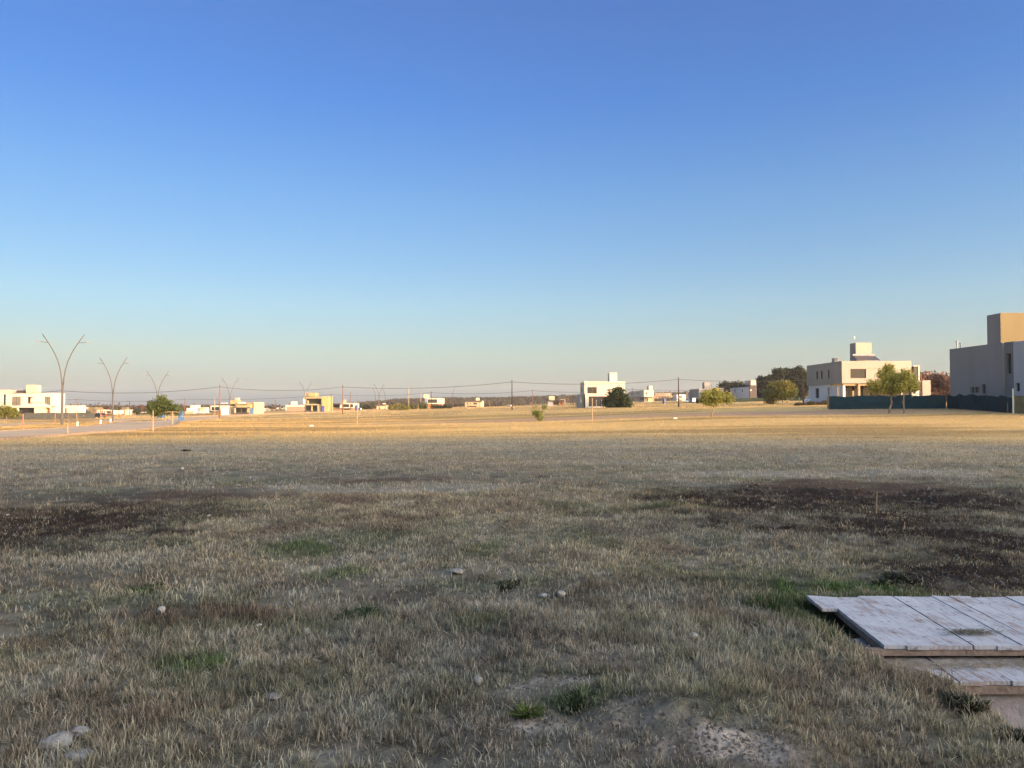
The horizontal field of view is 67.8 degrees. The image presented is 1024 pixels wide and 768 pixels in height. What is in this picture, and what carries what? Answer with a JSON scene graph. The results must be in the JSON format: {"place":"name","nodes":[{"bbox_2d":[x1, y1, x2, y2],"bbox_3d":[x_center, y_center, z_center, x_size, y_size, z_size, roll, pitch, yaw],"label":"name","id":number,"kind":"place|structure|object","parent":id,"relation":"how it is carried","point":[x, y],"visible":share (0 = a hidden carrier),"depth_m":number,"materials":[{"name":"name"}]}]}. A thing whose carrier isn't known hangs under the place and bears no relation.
{"place":"outdoors","nodes":[
{"label":"outdoors","id":0,"kind":"place"},
{"bbox_2d":[0,417,156,425],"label":"road","id":1,"kind":"structure","parent":0,"point":[91,421],"depth_m":178.36,"materials":[{"name":"grey asphalt"}]},
{"bbox_2d":[95,413,106,417],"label":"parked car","id":2,"kind":"object","parent":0,"point":[104,415],"visible":0.76,"depth_m":233.94,"materials":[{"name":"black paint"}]},
{"bbox_2d":[0,412,307,436],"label":"road","id":3,"kind":"structure","parent":0,"point":[123,426],"depth_m":70.03,"materials":[{"name":"grey asphalt"}]},
{"bbox_2d":[90,394,808,406],"bbox_3d":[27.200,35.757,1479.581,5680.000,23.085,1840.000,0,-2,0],"label":"hills","id":4,"kind":"structure","parent":0,"point":[501,400],"depth_m":763.91,"materials":[{"name":"soil"}]},
{"bbox_2d":[363,391,808,404],"bbox_3d":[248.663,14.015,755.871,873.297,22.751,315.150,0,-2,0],"label":"scrub wood","id":5,"kind":"object","parent":4,"relation":"on","point":[521,399],"visible":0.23,"depth_m":764.76,"materials":[{"name":"green plant"}]},
{"bbox_2d":[0,400,1023,767],"bbox_3d":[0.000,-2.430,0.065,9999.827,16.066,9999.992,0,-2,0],"label":"ground","id":6,"kind":"structure","parent":0,"point":[668,708],"depth_m":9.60,"materials":[{"name":"beige plant"}]},
{"bbox_2d":[0,404,22,420],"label":"round bush","id":7,"kind":"object","parent":6,"relation":"on","point":[9,411],"visible":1,"depth_m":184.23,"materials":[{"name":"green plant"}]},
{"bbox_2d":[0,385,85,412],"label":"white house","id":8,"kind":"structure","parent":6,"relation":"on","point":[29,400],"depth_m":215.01,"materials":[{"name":"paint"}]},
{"bbox_2d":[12,397,20,404],"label":"window","id":9,"kind":"structure","parent":8,"relation":"in","point":[14,399],"depth_m":215.09,"materials":[{"name":"grey glass"}]},
{"bbox_2d":[45,397,49,404],"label":"window","id":10,"kind":"structure","parent":8,"relation":"in","point":[47,399],"depth_m":215.09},
{"bbox_2d":[0,412,94,418],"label":"grey fence","id":11,"kind":"object","parent":6,"relation":"on","point":[87,415],"visible":0.8,"depth_m":203.08,"materials":[{"name":"fabric"}]},
{"bbox_2d":[40,731,72,751],"bbox_3d":[-2.461,1.939,4.116,0.163,0.096,0.151,0,-2,-6],"label":"stone","id":12,"kind":"object","parent":6,"relation":"on","point":[55,738],"visible":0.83,"depth_m":4.09,"materials":[{"name":"grey stone"}]},
{"bbox_2d":[35,334,90,424],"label":"street lamp","id":13,"kind":"object","parent":6,"relation":"on","point":[62,398],"visible":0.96,"depth_m":100.96,"materials":[{"name":"metal"}]},
{"bbox_2d":[65,748,92,761],"bbox_3d":[-2.256,1.943,3.976,0.149,0.058,0.115,0,-2,-4],"label":"stone","id":14,"kind":"object","parent":6,"relation":"on","point":[81,753],"visible":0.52,"depth_m":3.95,"materials":[{"name":"grey stone"}]},
{"bbox_2d":[71,726,89,736],"bbox_3d":[-2.421,1.947,4.267,0.100,0.060,0.080,1,-2,-34],"label":"stone","id":15,"kind":"object","parent":6,"relation":"on","point":[75,730],"visible":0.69,"depth_m":4.25,"materials":[{"name":"grey stone"}]},
{"bbox_2d":[89,407,103,413],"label":"ochre house","id":16,"kind":"structure","parent":6,"relation":"on","point":[93,409],"depth_m":399.98,"materials":[{"name":"brick"}]},
{"bbox_2d":[97,409,123,415],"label":"white house","id":17,"kind":"structure","parent":6,"relation":"on","point":[118,412],"depth_m":399.45,"materials":[{"name":"paint"}]},
{"bbox_2d":[100,358,126,421],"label":"street lamp","id":18,"kind":"object","parent":6,"relation":"on","point":[113,389],"visible":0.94,"depth_m":140.97,"materials":[{"name":"metal"}]},
{"bbox_2d":[122,407,132,414],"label":"house","id":19,"kind":"structure","parent":6,"relation":"on","point":[126,409],"depth_m":413.41,"materials":[{"name":"white paint"}]},
{"bbox_2d":[132,409,141,414],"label":"house","id":20,"kind":"structure","parent":6,"relation":"on","point":[136,411],"depth_m":417.85,"materials":[{"name":"white"}]},
{"bbox_2d":[137,404,145,410],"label":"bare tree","id":21,"kind":"object","parent":6,"relation":"on","point":[141,407],"visible":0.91,"depth_m":429.40,"materials":[{"name":"brown plant"}]},
{"bbox_2d":[128,582,164,595],"bbox_3d":[-3.575,2.007,7.443,0.325,0.075,0.661,0,-2,0],"label":"weed","id":22,"kind":"object","parent":6,"relation":"on","point":[149,591],"visible":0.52,"depth_m":7.42,"materials":[{"name":"green plant"}]},
{"bbox_2d":[152,410,153,430],"bbox_3d":[-30.128,3.182,63.938,0.098,1.931,0.095,0,-2,0],"label":"stake","id":23,"kind":"object","parent":6,"relation":"on","point":[153,421],"visible":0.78,"depth_m":63.94,"materials":[{"name":"beige wood"}]},
{"bbox_2d":[143,371,168,418],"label":"street lamp","id":24,"kind":"object","parent":6,"relation":"on","point":[154,383],"visible":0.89,"depth_m":190.89,"materials":[{"name":"metal"}]},
{"bbox_2d":[157,606,165,613],"bbox_3d":[-3.010,1.940,6.540,0.069,0.062,0.084,1,-2,-29],"label":"stone","id":25,"kind":"object","parent":6,"relation":"on","point":[160,608],"visible":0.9,"depth_m":6.52,"materials":[{"name":"white stone"}]},
{"bbox_2d":[145,394,183,423],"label":"pepper tree","id":26,"kind":"object","parent":6,"relation":"on","point":[161,405],"visible":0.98,"depth_m":99.53,"materials":[{"name":"green plant"}]},
{"bbox_2d":[0,410,354,426],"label":"kerb","id":27,"kind":"structure","parent":6,"relation":"on","point":[115,421],"depth_m":131.41,"materials":[{"name":"grey concrete"}]},
{"bbox_2d":[0,410,359,430],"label":"kerb","id":28,"kind":"structure","parent":6,"relation":"on","point":[117,422],"depth_m":92.14,"materials":[{"name":"grey concrete"}]},
{"bbox_2d":[178,411,183,420],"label":"portable toilet","id":29,"kind":"object","parent":6,"relation":"on","point":[181,417],"visible":0.69,"depth_m":164.35,"materials":[{"name":"blue plastic"}]},
{"bbox_2d":[0,410,371,439],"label":"kerb","id":30,"kind":"structure","parent":6,"relation":"on","point":[48,435],"depth_m":53.94,"materials":[{"name":"white concrete"}]},
{"bbox_2d":[185,405,208,413],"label":"white house","id":31,"kind":"structure","parent":6,"relation":"on","point":[192,409],"depth_m":417.44,"materials":[{"name":"paint"}]},
{"bbox_2d":[178,652,236,671],"bbox_3d":[-2.125,1.957,5.331,0.390,0.058,0.357,0,-2,0],"label":"weed","id":32,"kind":"object","parent":6,"relation":"on","point":[198,665],"visible":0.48,"depth_m":5.30,"materials":[{"name":"green plant"}]},
{"bbox_2d":[219,385,219,418],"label":"utility pole","id":33,"kind":"object","parent":6,"relation":"on","point":[219,401],"visible":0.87,"depth_m":184.83,"materials":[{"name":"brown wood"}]},
{"bbox_2d":[211,404,228,414],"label":"white house","id":34,"kind":"structure","parent":6,"relation":"on","point":[224,406],"depth_m":349.97,"materials":[{"name":"paint"}]},
{"bbox_2d":[222,378,237,414],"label":"street lamp","id":35,"kind":"object","parent":6,"relation":"on","point":[229,396],"visible":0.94,"depth_m":242.84,"materials":[{"name":"metal"}]},
{"bbox_2d":[221,398,263,414],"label":"yellow house","id":36,"kind":"structure","parent":6,"relation":"on","point":[237,406],"depth_m":321.76,"materials":[{"name":"clear paint"}]},
{"bbox_2d":[267,692,283,699],"bbox_3d":[-1.471,1.944,4.750,0.107,0.026,0.109,1,-2,-28],"label":"stone","id":37,"kind":"object","parent":6,"relation":"on","point":[273,696],"visible":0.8,"depth_m":4.73,"materials":[{"name":"grey stone"}]},
{"bbox_2d":[285,401,303,410],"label":"white house","id":38,"kind":"structure","parent":6,"relation":"on","point":[293,406],"depth_m":419.75,"materials":[{"name":"paint"}]},
{"bbox_2d":[303,393,332,411],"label":"yellow house","id":39,"kind":"structure","parent":6,"relation":"on","point":[315,402],"depth_m":332.01,"materials":[{"name":"clear paint"}]},
{"bbox_2d":[306,399,319,403],"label":"window","id":40,"kind":"structure","parent":39,"relation":"in","point":[311,401],"depth_m":332.57,"materials":[{"name":"grey glass"}]},
{"bbox_2d":[68,399,575,411],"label":"distant wood","id":41,"kind":"object","parent":6,"relation":"on","point":[272,406],"visible":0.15,"depth_m":486.90,"materials":[{"name":"green plant"}]},
{"bbox_2d":[333,400,358,410],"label":"white house","id":42,"kind":"structure","parent":6,"relation":"on","point":[338,406],"depth_m":351.80,"materials":[{"name":"paint"}]},
{"bbox_2d":[327,605,384,628],"bbox_3d":[-1.333,1.998,6.564,0.488,0.093,0.618,-1,-2,19],"label":"weed","id":43,"kind":"object","parent":6,"relation":"on","point":[367,611],"visible":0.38,"depth_m":6.60,"materials":[{"name":"green plant"}]},
{"bbox_2d":[361,403,376,408],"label":"round bush","id":44,"kind":"object","parent":6,"relation":"on","point":[369,406],"visible":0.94,"depth_m":398.02,"materials":[{"name":"green plant"}]},
{"bbox_2d":[376,403,387,408],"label":"white house","id":45,"kind":"structure","parent":6,"relation":"on","point":[380,406],"depth_m":379.81,"materials":[{"name":"clear"}]},
{"bbox_2d":[387,403,410,409],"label":"round bush","id":46,"kind":"object","parent":6,"relation":"on","point":[393,406],"visible":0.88,"depth_m":298.55,"materials":[{"name":"green plant"}]},
{"bbox_2d":[409,405,422,408],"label":"round bush","id":47,"kind":"object","parent":6,"relation":"on","point":[413,407],"visible":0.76,"depth_m":328.74,"materials":[{"name":"green plant"}]},
{"bbox_2d":[415,401,427,408],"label":"round bush","id":48,"kind":"object","parent":6,"relation":"on","point":[423,405],"visible":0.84,"depth_m":333.99,"materials":[{"name":"green plant"}]},
{"bbox_2d":[424,394,443,407],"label":"white house","id":49,"kind":"structure","parent":6,"relation":"on","point":[437,401],"depth_m":390.05,"materials":[{"name":"paint"}]},
{"bbox_2d":[429,404,451,408],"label":"round bush","id":50,"kind":"object","parent":6,"relation":"on","point":[440,406],"visible":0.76,"depth_m":329.08,"materials":[{"name":"green plant"}]},
{"bbox_2d":[452,568,463,573],"bbox_3d":[-0.577,1.975,8.040,0.130,0.052,0.147,-1,-2,23],"label":"stone","id":51,"kind":"object","parent":6,"relation":"on","point":[458,570],"visible":1,"depth_m":7.99,"materials":[{"name":"white stone"}]},
{"bbox_2d":[465,398,483,406],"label":"tan house","id":52,"kind":"structure","parent":6,"relation":"on","point":[477,402],"depth_m":449.89,"materials":[{"name":"beige paint"}]},
{"bbox_2d":[474,675,482,685],"bbox_3d":[-0.215,1.888,4.851,0.059,0.056,0.069,0,-2,-2],"label":"stone","id":53,"kind":"object","parent":6,"relation":"on","point":[478,680],"visible":0.97,"depth_m":4.83,"materials":[{"name":"beige stone"}]},
{"bbox_2d":[494,577,525,592],"bbox_3d":[-0.059,2.004,7.631,0.348,0.079,0.460,-1,-2,29],"label":"weed","id":54,"kind":"object","parent":6,"relation":"on","point":[505,586],"visible":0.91,"depth_m":7.58,"materials":[{"name":"green plant"}]},
{"bbox_2d":[0,450,1023,767],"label":"soil crumbs","id":55,"kind":"object","parent":6,"relation":"on","point":[714,726],"visible":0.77,"depth_m":10.77,"materials":[{"name":"brown soil"}]},
{"bbox_2d":[502,696,546,717],"bbox_3d":[0.074,1.832,4.279,0.271,0.077,0.280,0,-2,0],"label":"weed","id":56,"kind":"object","parent":6,"relation":"on","point":[526,711],"visible":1,"depth_m":4.26,"materials":[{"name":"green plant"}]},
{"bbox_2d":[531,403,546,421],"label":"round bush","id":57,"kind":"object","parent":6,"relation":"on","point":[539,413],"visible":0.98,"depth_m":82.81,"materials":[{"name":"green plant"}]},
{"bbox_2d":[539,593,548,597],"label":"stone","id":58,"kind":"object","parent":6,"relation":"on","point":[542,594],"visible":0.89,"depth_m":7.19,"materials":[{"name":"white stone"}]},
{"bbox_2d":[547,396,564,405],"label":"tan house","id":59,"kind":"structure","parent":6,"relation":"on","point":[551,401],"depth_m":401.00,"materials":[{"name":"concrete"}]},
{"bbox_2d":[557,590,565,596],"bbox_3d":[0.461,1.974,7.171,0.075,0.066,0.083,1,-2,-33],"label":"stone","id":60,"kind":"object","parent":6,"relation":"on","point":[559,592],"visible":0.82,"depth_m":7.14,"materials":[{"name":"beige stone"}]},
{"bbox_2d":[564,395,573,407],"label":"posts","id":61,"kind":"object","parent":6,"relation":"on","point":[568,401],"visible":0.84,"depth_m":236.76,"materials":[{"name":"brown wood"}]},
{"bbox_2d":[555,686,596,714],"bbox_3d":[0.380,1.817,4.350,0.241,0.078,0.334,-1,-2,29],"label":"weed","id":62,"kind":"object","parent":6,"relation":"on","point":[577,699],"visible":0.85,"depth_m":4.33,"materials":[{"name":"green plant"}]},
{"bbox_2d":[576,373,624,407],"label":"white house","id":63,"kind":"structure","parent":6,"relation":"on","point":[596,391],"depth_m":212.06,"materials":[{"name":"paint"}]},
{"bbox_2d":[587,387,596,392],"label":"window","id":64,"kind":"structure","parent":63,"relation":"in","point":[589,389],"depth_m":212.17,"materials":[{"name":"grey glass"}]},
{"bbox_2d":[600,385,633,407],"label":"dark tree","id":65,"kind":"object","parent":6,"relation":"on","point":[616,397],"visible":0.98,"depth_m":201.72,"materials":[{"name":"green plant"}]},
{"bbox_2d":[629,386,653,401],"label":"white house","id":66,"kind":"structure","parent":6,"relation":"on","point":[647,395],"depth_m":404.57,"materials":[{"name":"paint"}]},
{"bbox_2d":[654,393,672,398],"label":"unfinished building","id":67,"kind":"structure","parent":6,"relation":"on","point":[663,395],"depth_m":704.88,"materials":[{"name":"concrete"}]},
{"bbox_2d":[678,377,678,406],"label":"utility pole","id":68,"kind":"object","parent":6,"relation":"on","point":[678,391],"visible":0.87,"depth_m":204.87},
{"bbox_2d":[15,379,806,393],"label":"power cable","id":69,"kind":"object","parent":68,"relation":"attached to","point":[399,388],"visible":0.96,"depth_m":201.75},
{"bbox_2d":[70,388,763,400],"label":"power cable","id":70,"kind":"object","parent":68,"relation":"attached to","point":[410,394],"visible":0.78,"depth_m":322.45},
{"bbox_2d":[673,391,687,400],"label":"white house","id":71,"kind":"structure","parent":6,"relation":"on","point":[682,397],"depth_m":544.10,"materials":[{"name":"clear paint"}]},
{"bbox_2d":[689,383,723,402],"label":"tan house","id":72,"kind":"structure","parent":6,"relation":"on","point":[705,386],"depth_m":334.41,"materials":[{"name":"grey paint"}]},
{"bbox_2d":[695,386,736,416],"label":"pepper tree","id":73,"kind":"object","parent":6,"relation":"on","point":[713,397],"visible":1,"depth_m":77.63,"materials":[{"name":"green plant"}]},
{"bbox_2d":[716,382,729,394],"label":"pine tree","id":74,"kind":"object","parent":6,"relation":"on","point":[725,388],"visible":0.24,"depth_m":397.98,"materials":[{"name":"green plant"}]},
{"bbox_2d":[720,380,733,393],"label":"pine tree","id":75,"kind":"object","parent":6,"relation":"on","point":[724,382],"visible":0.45,"depth_m":398.35,"materials":[{"name":"green plant"}]},
{"bbox_2d":[730,380,756,398],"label":"white house","id":76,"kind":"structure","parent":6,"relation":"on","point":[749,391],"depth_m":321.20,"materials":[{"name":"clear paint"}]},
{"bbox_2d":[733,398,766,401],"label":"hedge fence","id":77,"kind":"object","parent":6,"relation":"on","point":[748,399],"visible":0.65,"depth_m":301.17,"materials":[{"name":"plant"}]},
{"bbox_2d":[755,375,764,397],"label":"pine tree","id":78,"kind":"object","parent":6,"relation":"on","point":[759,388],"visible":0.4,"depth_m":331.35,"materials":[{"name":"green plant"}]},
{"bbox_2d":[761,374,777,394],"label":"pine tree","id":79,"kind":"object","parent":6,"relation":"on","point":[769,378],"visible":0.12,"depth_m":323.97,"materials":[{"name":"green plant"}]},
{"bbox_2d":[761,379,798,403],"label":"pepper tree","id":80,"kind":"object","parent":6,"relation":"on","point":[781,389],"visible":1,"depth_m":208.56,"materials":[{"name":"green plant"}]},
{"bbox_2d":[771,367,788,400],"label":"pine tree","id":81,"kind":"object","parent":6,"relation":"on","point":[780,372],"visible":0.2,"depth_m":323.99,"materials":[{"name":"green plant"}]},
{"bbox_2d":[783,367,793,399],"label":"pine tree","id":82,"kind":"object","parent":6,"relation":"on","point":[787,375],"visible":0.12,"depth_m":331.17,"materials":[{"name":"green plant"}]},
{"bbox_2d":[789,397,804,400],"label":"hedge fence","id":83,"kind":"object","parent":6,"relation":"on","point":[796,399],"visible":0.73,"depth_m":299.93,"materials":[{"name":"plant"}]},
{"bbox_2d":[786,365,808,397],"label":"pine tree","id":84,"kind":"object","parent":6,"relation":"on","point":[798,377],"visible":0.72,"depth_m":323.06,"materials":[{"name":"green plant"}]},
{"bbox_2d":[802,384,803,402],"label":"stake","id":85,"kind":"object","parent":6,"relation":"on","point":[803,392],"visible":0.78,"depth_m":134.92,"materials":[{"name":"brown wood"}]},
{"bbox_2d":[793,400,826,405],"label":"round bush","id":86,"kind":"object","parent":6,"relation":"on","point":[823,402],"visible":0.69,"depth_m":118.40,"materials":[{"name":"green plant"}]},
{"bbox_2d":[714,586,1002,669],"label":"green grass","id":87,"kind":"structure","parent":6,"relation":"on","point":[777,603],"depth_m":6.86,"materials":[{"name":"green plant"}]},
{"bbox_2d":[807,336,930,401],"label":"grey house","id":88,"kind":"structure","parent":6,"relation":"on","point":[835,377],"depth_m":127.97,"materials":[{"name":"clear paint"}]},
{"bbox_2d":[816,388,818,397],"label":"window","id":89,"kind":"structure","parent":88,"relation":"in","point":[817,389],"depth_m":136.45,"materials":[{"name":"grey glass"}]},
{"bbox_2d":[846,386,851,396],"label":"window","id":90,"kind":"structure","parent":88,"relation":"in","point":[848,388],"depth_m":130.33,"materials":[{"name":"brown glass"}]},
{"bbox_2d":[854,386,856,395],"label":"window","id":91,"kind":"structure","parent":88,"relation":"in","point":[855,387],"depth_m":130.33,"materials":[{"name":"brown glass"}]},
{"bbox_2d":[850,369,865,377],"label":"window","id":92,"kind":"structure","parent":88,"relation":"in","point":[854,373],"depth_m":125.25,"materials":[{"name":"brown glass"}]},
{"bbox_2d":[863,386,869,395],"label":"window","id":93,"kind":"structure","parent":88,"relation":"in","point":[865,391],"depth_m":130.33,"materials":[{"name":"brown glass"}]},
{"bbox_2d":[864,361,901,412],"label":"pepper tree","id":94,"kind":"object","parent":6,"relation":"on","point":[887,376],"visible":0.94,"depth_m":81.72,"materials":[{"name":"green plant"}]},
{"bbox_2d":[828,394,945,409],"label":"green fence","id":95,"kind":"object","parent":6,"relation":"on","point":[884,402],"visible":0.88,"depth_m":94.42,"materials":[{"name":"fabric"}]},
{"bbox_2d":[867,569,921,585],"bbox_3d":[3.882,1.987,7.743,0.628,0.097,0.452,1,-2,-39],"label":"weed","id":96,"kind":"object","parent":6,"relation":"on","point":[893,576],"visible":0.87,"depth_m":7.74,"materials":[{"name":"green plant"}]},
{"bbox_2d":[894,368,921,413],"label":"pepper tree","id":97,"kind":"object","parent":6,"relation":"on","point":[909,383],"visible":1,"depth_m":79.80,"materials":[{"name":"green plant"}]},
{"bbox_2d":[807,595,1023,655],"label":"timber panel","id":98,"kind":"object","parent":6,"relation":"on","point":[898,626],"visible":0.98,"depth_m":5.98,"materials":[{"name":"grey wood"}]},
{"bbox_2d":[938,626,1002,636],"bbox_3d":[3.434,1.837,5.677,0.596,0.029,0.248,0,-2,0],"label":"loose straw","id":99,"kind":"object","parent":98,"relation":"on","point":[971,631],"visible":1,"depth_m":5.66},
{"bbox_2d":[919,370,949,401],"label":"brown wood","id":100,"kind":"object","parent":6,"relation":"on","point":[940,384],"visible":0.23,"depth_m":177.64,"materials":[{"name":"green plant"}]},
{"bbox_2d":[854,638,1023,693],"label":"timber panel","id":101,"kind":"object","parent":6,"relation":"on","point":[988,681],"visible":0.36,"depth_m":5.17,"materials":[{"name":"grey wood"}]},
{"bbox_2d":[882,656,1023,674],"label":"loose straw","id":102,"kind":"object","parent":101,"relation":"on","point":[946,663],"visible":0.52,"depth_m":5.30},
{"bbox_2d":[933,688,998,714],"bbox_3d":[2.642,1.862,4.457,0.319,0.081,0.327,1,-2,-32],"label":"weed","id":103,"kind":"object","parent":6,"relation":"on","point":[953,696],"visible":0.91,"depth_m":4.43,"materials":[{"name":"green plant"}]},
{"bbox_2d":[947,394,1011,412],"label":"green fence","id":104,"kind":"object","parent":6,"relation":"on","point":[985,402],"visible":0.91,"depth_m":83.22,"materials":[{"name":"fabric"}]},
{"bbox_2d":[950,313,1023,397],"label":"grey house","id":105,"kind":"structure","parent":6,"relation":"on","point":[994,366],"depth_m":86.77,"materials":[{"name":"paint"}]},
{"bbox_2d":[970,694,1023,728],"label":"concrete kerb","id":106,"kind":"structure","parent":6,"relation":"on","point":[1011,706],"depth_m":5.08,"materials":[{"name":"beige concrete"}]},
{"bbox_2d":[991,724,1023,743],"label":"weed","id":107,"kind":"object","parent":6,"relation":"on","point":[1020,732],"visible":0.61,"depth_m":4.06,"materials":[{"name":"green plant"}]},
{"bbox_2d":[1012,389,1013,413],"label":"stake","id":108,"kind":"object","parent":6,"relation":"on","point":[1012,402],"visible":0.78,"depth_m":73.97,"materials":[{"name":"white wood"}]},
{"bbox_2d":[1014,395,1023,413],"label":"olive fence","id":109,"kind":"object","parent":6,"relation":"on","point":[1018,404],"visible":0.87,"depth_m":73.62,"materials":[{"name":"fabric"}]},
{"bbox_2d":[0,0,1023,405],"label":"sky","id":110,"kind":"structure","parent":0,"point":[422,195],"materials":[{"name":"blue"}]}
]}

